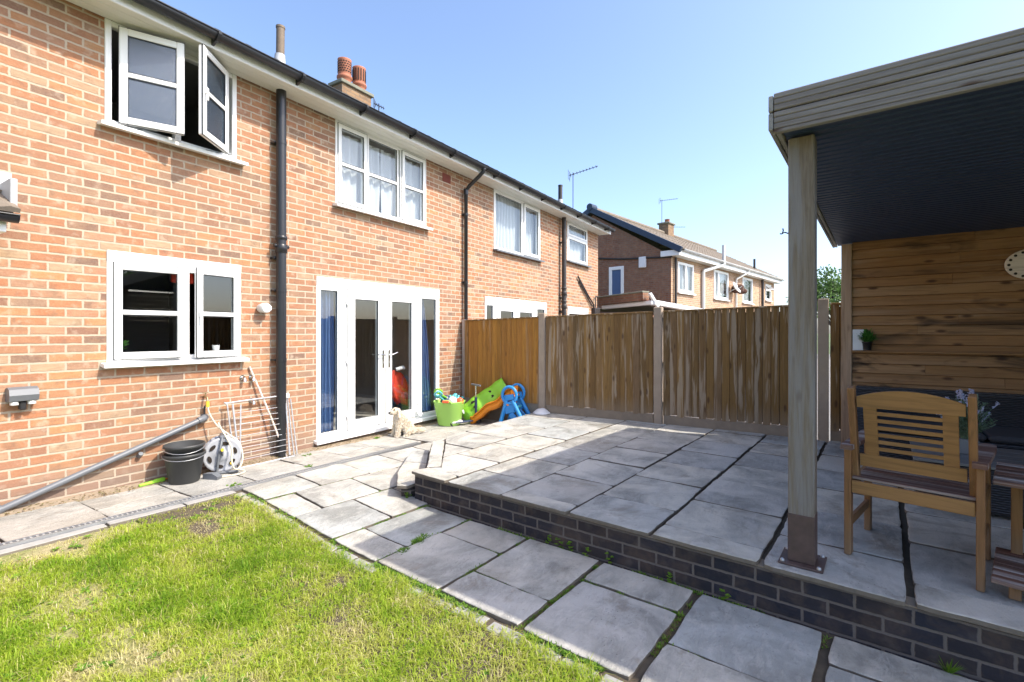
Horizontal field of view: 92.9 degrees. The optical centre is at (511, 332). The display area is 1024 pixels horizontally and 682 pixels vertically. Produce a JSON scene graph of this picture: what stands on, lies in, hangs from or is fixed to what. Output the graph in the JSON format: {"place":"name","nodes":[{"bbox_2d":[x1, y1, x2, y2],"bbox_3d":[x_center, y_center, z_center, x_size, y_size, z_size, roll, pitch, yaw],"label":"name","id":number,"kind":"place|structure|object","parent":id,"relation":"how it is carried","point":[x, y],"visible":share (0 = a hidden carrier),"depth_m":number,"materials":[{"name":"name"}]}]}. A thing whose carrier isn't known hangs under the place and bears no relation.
{"place":"outdoors","nodes":[
{"label":"outdoors","id":0,"kind":"place"},
{"bbox_2d":[0,417,498,542],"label":"house path","id":1,"kind":"structure","parent":0,"point":[30,523],"depth_m":4.38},
{"bbox_2d":[161,448,206,484],"bbox_3d":[-3.112,1.280,4.622,0.353,0.275,0.354,0,0,32],"label":"bucket","id":2,"kind":"object","parent":1,"relation":"on","point":[183,470],"visible":0.83,"depth_m":4.51,"materials":[{"name":"black plastic"}]},
{"bbox_2d":[162,440,205,456],"bbox_3d":[-3.113,1.189,4.624,0.340,0.260,0.343,0,0,32],"label":"bucket","id":3,"kind":"object","parent":2,"relation":"in","point":[182,448],"visible":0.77,"depth_m":4.56,"materials":[{"name":"black plastic"}]},
{"bbox_2d":[4,426,417,514],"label":"leaf litter","id":4,"kind":"object","parent":1,"relation":"on","point":[167,481],"visible":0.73,"depth_m":4.39,"materials":[{"name":"brown plant"}]},
{"bbox_2d":[203,472,221,479],"bbox_3d":[-2.904,1.393,4.720,0.170,0.060,0.060,0,0,12],"label":"rubber wedge","id":5,"kind":"object","parent":1,"relation":"on","point":[212,476],"visible":1,"depth_m":4.70,"materials":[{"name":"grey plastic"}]},
{"bbox_2d":[203,433,241,473],"bbox_3d":[-2.954,1.234,4.968,0.352,0.383,0.256,0,0,-30],"label":"hose reel","id":6,"kind":"object","parent":1,"relation":"on","point":[217,457],"visible":0.93,"depth_m":4.90,"materials":[{"name":"grey plastic"}]},
{"bbox_2d":[0,416,462,516],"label":"wall foot grit","id":7,"kind":"structure","parent":1,"relation":"on","point":[110,491],"depth_m":4.40,"materials":[{"name":"grey gravel"}]},
{"bbox_2d":[138,477,167,486],"bbox_3d":[-3.316,1.394,4.587,0.040,0.037,0.361,0,0,24],"label":"water pistol","id":8,"kind":"object","parent":7,"relation":"on","point":[158,480],"visible":0.84,"depth_m":4.53,"materials":[{"name":"plastic"}]},
{"bbox_2d":[224,393,297,467],"bbox_3d":[-2.750,1.080,5.377,0.169,0.745,0.758,0,0,34],"label":"clothes airer","id":9,"kind":"object","parent":1,"relation":"on","point":[287,412],"visible":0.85,"depth_m":5.42,"materials":[{"name":"metal"}]},
{"bbox_2d":[249,366,286,456],"bbox_3d":[-2.754,0.911,5.500,0.402,1.067,0.025,0,0,-39],"label":"broom handle","id":10,"kind":"object","parent":1,"relation":"on","point":[265,404],"visible":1,"depth_m":5.47,"materials":[{"name":"white metal"}]},
{"bbox_2d":[388,407,424,437],"bbox_3d":[-1.513,1.278,6.966,0.600,0.441,0.288,0,0,-38],"label":"dog","id":11,"kind":"object","parent":1,"relation":"on","point":[402,423],"visible":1,"depth_m":6.85},
{"bbox_2d":[433,395,464,425],"bbox_3d":[-0.998,1.255,7.749,0.507,0.427,0.524,0,0,32],"label":"toy tub","id":12,"kind":"object","parent":1,"relation":"on","point":[447,414],"visible":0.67,"depth_m":7.57,"materials":[{"name":"plastic"}]},
{"bbox_2d":[448,397,456,402],"bbox_3d":[-0.928,1.075,7.598,0.138,0.140,0.140,0,0,32],"label":"toy ball","id":13,"kind":"object","parent":12,"relation":"in","point":[452,399],"visible":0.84,"depth_m":7.55,"materials":[{"name":"white plastic"}]},
{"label":"toy watering can","id":14,"kind":"object","parent":12,"relation":"in","visible":0},
{"bbox_2d":[434,391,443,399],"bbox_3d":[-1.072,1.009,7.538,0.116,0.247,0.385,0,0,24],"label":"toy spade","id":15,"kind":"object","parent":14,"relation":"in","point":[440,395],"visible":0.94,"depth_m":7.43,"materials":[{"name":"teal plastic"}]},
{"bbox_2d":[450,383,480,425],"bbox_3d":[-0.752,1.152,7.726,0.524,0.635,0.260,0,0,-36],"label":"scooter","id":16,"kind":"object","parent":1,"relation":"on","point":[475,407],"visible":0.81,"depth_m":7.80,"materials":[{"name":"grey plastic"}]},
{"bbox_2d":[462,378,505,419],"bbox_3d":[-0.434,1.138,8.048,0.881,0.766,0.298,0,0,-1],"label":"green toy chute","id":17,"kind":"object","parent":1,"relation":"on","point":[492,392],"visible":0.62,"depth_m":7.95,"materials":[{"name":"plastic"}]},
{"bbox_2d":[470,383,529,423],"bbox_3d":[-0.151,1.156,7.751,0.987,0.668,0.467,0,0,21],"label":"toy slide","id":18,"kind":"object","parent":1,"relation":"on","point":[516,404],"visible":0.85,"depth_m":7.62,"materials":[{"name":"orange plastic"}]},
{"bbox_2d":[0,493,623,681],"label":"lawn","id":19,"kind":"structure","parent":0,"point":[43,549],"depth_m":2.48,"materials":[{"name":"plant"}]},
{"bbox_2d":[234,492,622,681],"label":"lawn edging setts","id":20,"kind":"structure","parent":19,"relation":"on","point":[499,629],"depth_m":2.64,"materials":[{"name":"concrete"}]},
{"bbox_2d":[138,440,977,681],"bbox_3d":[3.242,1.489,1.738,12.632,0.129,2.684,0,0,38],"label":"garden path","id":21,"kind":"structure","parent":0,"point":[608,626],"depth_m":2.80,"materials":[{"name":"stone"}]},
{"bbox_2d":[0,491,236,556],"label":"drain edging","id":22,"kind":"object","parent":21,"relation":"on","point":[55,539],"visible":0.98,"depth_m":3.55,"materials":[{"name":"concrete"}]},
{"bbox_2d":[0,441,420,549],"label":"slot drain","id":23,"kind":"object","parent":21,"relation":"in","point":[29,539],"visible":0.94,"depth_m":3.97,"materials":[{"name":"metal"}]},
{"bbox_2d":[401,486,414,496],"bbox_3d":[-1.003,1.489,5.059,0.223,0.162,1.252,0,0,-7],"label":"step brickwork","id":24,"kind":"object","parent":21,"relation":"on","point":[411,490],"visible":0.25,"depth_m":4.44,"materials":[{"name":"brick"}]},
{"bbox_2d":[397,450,428,488],"bbox_3d":[-1.022,1.397,5.047,0.270,0.033,1.342,0,0,-7],"label":"patio step","id":25,"kind":"object","parent":24,"relation":"on","point":[416,460],"visible":0.77,"depth_m":4.97,"materials":[{"name":"stone"}]},
{"bbox_2d":[251,479,828,679],"bbox_3d":[-0.337,1.480,3.360,4.251,0.121,1.315,0,0,42],"label":"dry moss","id":26,"kind":"object","parent":21,"relation":"on","point":[669,634],"visible":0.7,"depth_m":2.61,"materials":[{"name":"green plant"}]},
{"bbox_2d":[227,437,965,675],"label":"joint weeds","id":27,"kind":"object","parent":21,"relation":"on","point":[948,669],"visible":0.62,"depth_m":2.85,"materials":[{"name":"green plant"}]},
{"bbox_2d":[160,0,1023,333],"label":"sky","id":28,"kind":"structure","parent":0,"point":[668,99],"materials":[{"name":"blue"}]},
{"bbox_2d":[585,354,839,440],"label":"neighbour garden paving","id":29,"kind":"structure","parent":0,"point":[817,398],"depth_m":10.74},
{"bbox_2d":[786,264,840,324],"bbox_3d":[19.700,-1.301,29.672,5.445,5.651,4.790,0,0,32],"label":"tree","id":30,"kind":"object","parent":29,"relation":"on","point":[831,288],"visible":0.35,"depth_m":29.49,"materials":[{"name":"green plant"}]},
{"bbox_2d":[412,413,1023,636],"bbox_3d":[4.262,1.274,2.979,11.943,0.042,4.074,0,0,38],"label":"terrace paving","id":31,"kind":"structure","parent":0,"point":[629,476],"depth_m":3.68,"materials":[{"name":"stone"}]},
{"bbox_2d":[533,408,549,414],"bbox_3d":[0.459,1.224,7.582,0.286,0.079,0.282,0,0,32],"label":"cement bag","id":32,"kind":"object","parent":31,"relation":"on","point":[541,411],"visible":1,"depth_m":7.50,"materials":[{"name":"white plastic"}]},
{"bbox_2d":[768,27,1023,573],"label":"garden shelter","id":33,"kind":"object","parent":31,"relation":"on","point":[906,183],"visible":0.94,"depth_m":3.25,"materials":[{"name":"brown wood"}]},
{"bbox_2d":[853,329,863,349],"bbox_3d":[3.814,0.085,5.362,0.100,0.230,0.012,0,0,38],"label":"picture board","id":34,"kind":"object","parent":33,"relation":"on","point":[857,344],"visible":0.94,"depth_m":5.36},
{"bbox_2d":[856,328,878,350],"bbox_3d":[3.875,0.078,5.305,0.211,0.242,0.253,0,0,16],"label":"potted plant","id":35,"kind":"object","parent":33,"relation":"on","point":[866,337],"visible":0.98,"depth_m":5.27,"materials":[{"name":"green plant"}]},
{"bbox_2d":[1004,250,1023,278],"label":"round wall plaque","id":36,"kind":"object","parent":33,"relation":"attached to","point":[1014,264],"visible":1,"depth_m":4.61,"materials":[{"name":"beige wood"}]},
{"bbox_2d":[840,386,996,592],"bbox_3d":[2.283,0.780,2.745,0.666,0.960,0.624,0,0,-43],"label":"garden armchair","id":37,"kind":"object","parent":31,"relation":"on","point":[950,477],"visible":1,"depth_m":2.58,"materials":[{"name":"brown wood"}]},
{"bbox_2d":[856,385,1023,459],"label":"rattan sofa","id":38,"kind":"object","parent":31,"relation":"on","point":[1006,431],"visible":0.21,"depth_m":4.54,"materials":[{"name":"black wicker"}]},
{"bbox_2d":[909,441,1023,519],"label":"rattan coffee table","id":39,"kind":"object","parent":31,"relation":"on","point":[1000,500],"visible":0.38,"depth_m":3.40,"materials":[{"name":"black wicker"}]},
{"bbox_2d":[936,388,998,454],"bbox_3d":[3.373,0.658,3.636,0.381,0.488,0.365,0,0,-7],"label":"lavender planter","id":40,"kind":"object","parent":39,"relation":"on","point":[963,434],"visible":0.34,"depth_m":3.59,"materials":[{"name":"purple plant"}]},
{"bbox_2d":[991,462,1023,601],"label":"side table","id":41,"kind":"object","parent":31,"relation":"on","point":[1008,568],"visible":1,"depth_m":2.50,"materials":[{"name":"brown wood"}]},
{"bbox_2d":[817,334,829,353],"bbox_3d":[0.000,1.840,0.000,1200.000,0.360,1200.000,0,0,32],"label":"ground","id":42,"kind":"structure","parent":0,"point":[817,343],"depth_m":68.31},
{"bbox_2d":[0,0,487,507],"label":"brick house","id":43,"kind":"structure","parent":42,"relation":"on","point":[193,192],"depth_m":5.01,"materials":[{"name":"brown brick"}]},
{"bbox_2d":[0,171,20,233],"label":"canopy","id":44,"kind":"object","parent":43,"relation":"attached to","point":[8,195],"visible":1,"depth_m":3.59,"materials":[{"name":"white plastic"}]},
{"bbox_2d":[5,386,39,409],"bbox_3d":[-3.841,0.519,3.820,0.115,0.182,0.170,0,0,32],"label":"floodlight","id":45,"kind":"object","parent":43,"relation":"attached to","point":[19,396],"visible":1,"depth_m":3.80,"materials":[{"name":"grey plastic"}]},
{"bbox_2d":[0,405,208,513],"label":"waste pipe","id":46,"kind":"object","parent":43,"relation":"attached to","point":[204,417],"visible":0.99,"depth_m":4.23,"materials":[{"name":"grey plastic"}]},
{"bbox_2d":[97,18,248,165],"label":"bathroom window","id":47,"kind":"structure","parent":43,"relation":"in","point":[155,90],"depth_m":4.58,"materials":[{"name":"white plastic"}]},
{"bbox_2d":[100,250,248,367],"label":"kitchen window","id":48,"kind":"structure","parent":43,"relation":"in","point":[138,314],"depth_m":4.90,"materials":[{"name":"white plastic"}]},
{"bbox_2d":[203,392,208,406],"bbox_3d":[-3.126,0.688,4.971,0.096,0.144,0.056,0,0,32],"label":"garden tap","id":49,"kind":"object","parent":43,"relation":"attached to","point":[207,401],"visible":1,"depth_m":4.95,"materials":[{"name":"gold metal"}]},
{"bbox_2d":[207,407,245,477],"bbox_3d":[-2.899,1.088,4.870,0.396,0.678,0.249,0,0,-6],"label":"garden hose","id":50,"kind":"object","parent":49,"relation":"hanging from","point":[226,437],"visible":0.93,"depth_m":4.93,"materials":[{"name":"rubber"}]},
{"bbox_2d":[239,375,246,381],"bbox_3d":[-2.926,0.507,5.311,0.072,0.072,0.060,0,0,32],"label":"wall spout","id":51,"kind":"object","parent":43,"relation":"attached to","point":[242,378],"depth_m":5.31,"materials":[{"name":"silver metal"}]},
{"bbox_2d":[249,374,255,380],"bbox_3d":[-2.872,0.507,5.396,0.072,0.072,0.060,0,0,32],"label":"wall spout","id":52,"kind":"object","parent":43,"relation":"attached to","point":[251,377],"depth_m":5.39,"materials":[{"name":"silver metal"}]},
{"bbox_2d":[256,303,271,312],"bbox_3d":[-2.787,-0.270,5.477,0.130,0.112,0.131,0,0,32],"label":"wall sensor","id":53,"kind":"object","parent":43,"relation":"attached to","point":[264,308],"depth_m":5.43,"materials":[{"name":"white plastic"}]},
{"bbox_2d":[274,24,285,63],"bbox_3d":[-3.308,-3.935,6.937,0.304,0.851,0.312,0,0,32],"label":"vent pipe","id":54,"kind":"object","parent":43,"relation":"attached to","point":[280,43],"visible":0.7,"depth_m":6.89,"materials":[{"name":"beige ceramic"}]},
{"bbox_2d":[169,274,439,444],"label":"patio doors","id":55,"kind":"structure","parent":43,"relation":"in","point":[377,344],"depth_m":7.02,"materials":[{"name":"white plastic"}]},
{"bbox_2d":[328,57,373,105],"bbox_3d":[-3.578,-5.225,10.855,0.460,1.490,0.900,0,0,32],"label":"chimney","id":56,"kind":"object","parent":43,"relation":"on","point":[356,88],"visible":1,"depth_m":10.67,"materials":[{"name":"brick"}]},
{"bbox_2d":[373,98,384,109],"bbox_3d":[-3.121,-5.120,11.437,0.246,0.779,0.211,0,0,-9],"label":"tv aerial","id":57,"kind":"object","parent":43,"relation":"on","point":[374,104],"visible":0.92,"depth_m":11.43,"materials":[{"name":"black metal"}]},
{"bbox_2d":[332,119,432,230],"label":"bedroom window","id":58,"kind":"structure","parent":43,"relation":"in","point":[374,176],"depth_m":7.08,"materials":[{"name":"white plastic"}]},
{"bbox_2d":[466,166,614,319],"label":"brick house","id":59,"kind":"structure","parent":42,"relation":"on","point":[532,252],"depth_m":10.44,"materials":[{"name":"orange brick"}]},
{"bbox_2d":[485,296,546,318],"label":"patio doors","id":60,"kind":"structure","parent":59,"relation":"in","point":[495,307],"depth_m":10.15,"materials":[{"name":"white plastic"}]},
{"bbox_2d":[493,189,544,261],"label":"window","id":61,"kind":"structure","parent":59,"relation":"in","point":[516,222],"depth_m":10.33,"materials":[{"name":"white plastic"}]},
{"bbox_2d":[558,185,562,202],"bbox_3d":[1.258,-3.430,12.710,0.302,0.821,0.310,0,0,32],"label":"vent pipe","id":62,"kind":"object","parent":59,"relation":"attached to","point":[560,199],"visible":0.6,"depth_m":12.67,"materials":[{"name":"black metal"}]},
{"bbox_2d":[568,307,587,314],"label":"window","id":63,"kind":"structure","parent":59,"relation":"in","point":[571,310],"depth_m":12.74,"materials":[{"name":"white plastic"}]},
{"bbox_2d":[566,221,591,267],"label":"window","id":64,"kind":"structure","parent":59,"relation":"in","point":[576,235],"depth_m":12.90,"materials":[{"name":"white plastic"}]},
{"bbox_2d":[569,165,597,178],"bbox_3d":[2.038,-4.004,13.932,0.837,1.448,0.211,0,0,19],"label":"tv aerial","id":65,"kind":"object","parent":59,"relation":"attached to","point":[583,170],"visible":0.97,"depth_m":13.93,"materials":[{"name":"black metal"}]},
{"bbox_2d":[598,291,701,316],"bbox_3d":[4.485,0.234,16.344,4.386,2.772,5.241,0,0,-17],"label":"extension","id":66,"kind":"object","parent":42,"relation":"on","point":[620,303],"visible":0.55,"depth_m":14.35,"materials":[{"name":"red brick"}]},
{"bbox_2d":[462,299,840,442],"bbox_3d":[4.589,0.548,5.115,12.900,2.144,0.100,0,0,32],"label":"garden fence","id":67,"kind":"object","parent":42,"relation":"on","point":[719,368],"visible":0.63,"depth_m":6.68,"materials":[{"name":"wood"}]},
{"bbox_2d":[583,203,784,314],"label":"brick house","id":68,"kind":"structure","parent":42,"relation":"on","point":[633,256],"depth_m":19.75,"materials":[{"name":"brown brick"}]},
{"bbox_2d":[609,266,623,294],"bbox_3d":[4.190,-1.955,19.530,0.770,1.350,0.110,0,0,42],"label":"gable window","id":69,"kind":"structure","parent":68,"relation":"in","point":[616,274],"depth_m":19.54,"materials":[{"name":"white plastic"}]},
{"bbox_2d":[657,219,675,247],"bbox_3d":[8.079,-5.195,25.466,0.660,1.430,0.820,0,0,42],"label":"chimney","id":70,"kind":"object","parent":68,"relation":"on","point":[667,226],"visible":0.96,"depth_m":25.25,"materials":[{"name":"brick"}]},
{"bbox_2d":[677,261,695,294],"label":"window","id":71,"kind":"structure","parent":68,"relation":"in","point":[685,272],"depth_m":19.04,"materials":[{"name":"white plastic"}]},
{"bbox_2d":[713,269,730,300],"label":"window","id":72,"kind":"structure","parent":68,"relation":"in","point":[721,279],"depth_m":22.24,"materials":[{"name":"white plastic"}]},
{"bbox_2d":[742,277,754,304],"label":"window","id":73,"kind":"structure","parent":68,"relation":"in","point":[745,281],"depth_m":25.04,"materials":[{"name":"white plastic"}]},
{"bbox_2d":[765,284,772,301],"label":"window","id":74,"kind":"structure","parent":68,"relation":"in","point":[767,291],"depth_m":27.63,"materials":[{"name":"white plastic"}]},
{"bbox_2d":[415,440,1023,681],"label":"terrace retaining wall","id":75,"kind":"structure","parent":42,"relation":"on","point":[909,630],"depth_m":2.64,"materials":[{"name":"black brick"}]},
{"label":"toy set","id":76,"kind":"object","parent":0,"visible":0},
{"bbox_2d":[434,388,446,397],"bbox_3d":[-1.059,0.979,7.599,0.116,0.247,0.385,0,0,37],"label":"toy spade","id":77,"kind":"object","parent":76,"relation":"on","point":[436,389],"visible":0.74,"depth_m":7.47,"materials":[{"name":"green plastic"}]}
]}

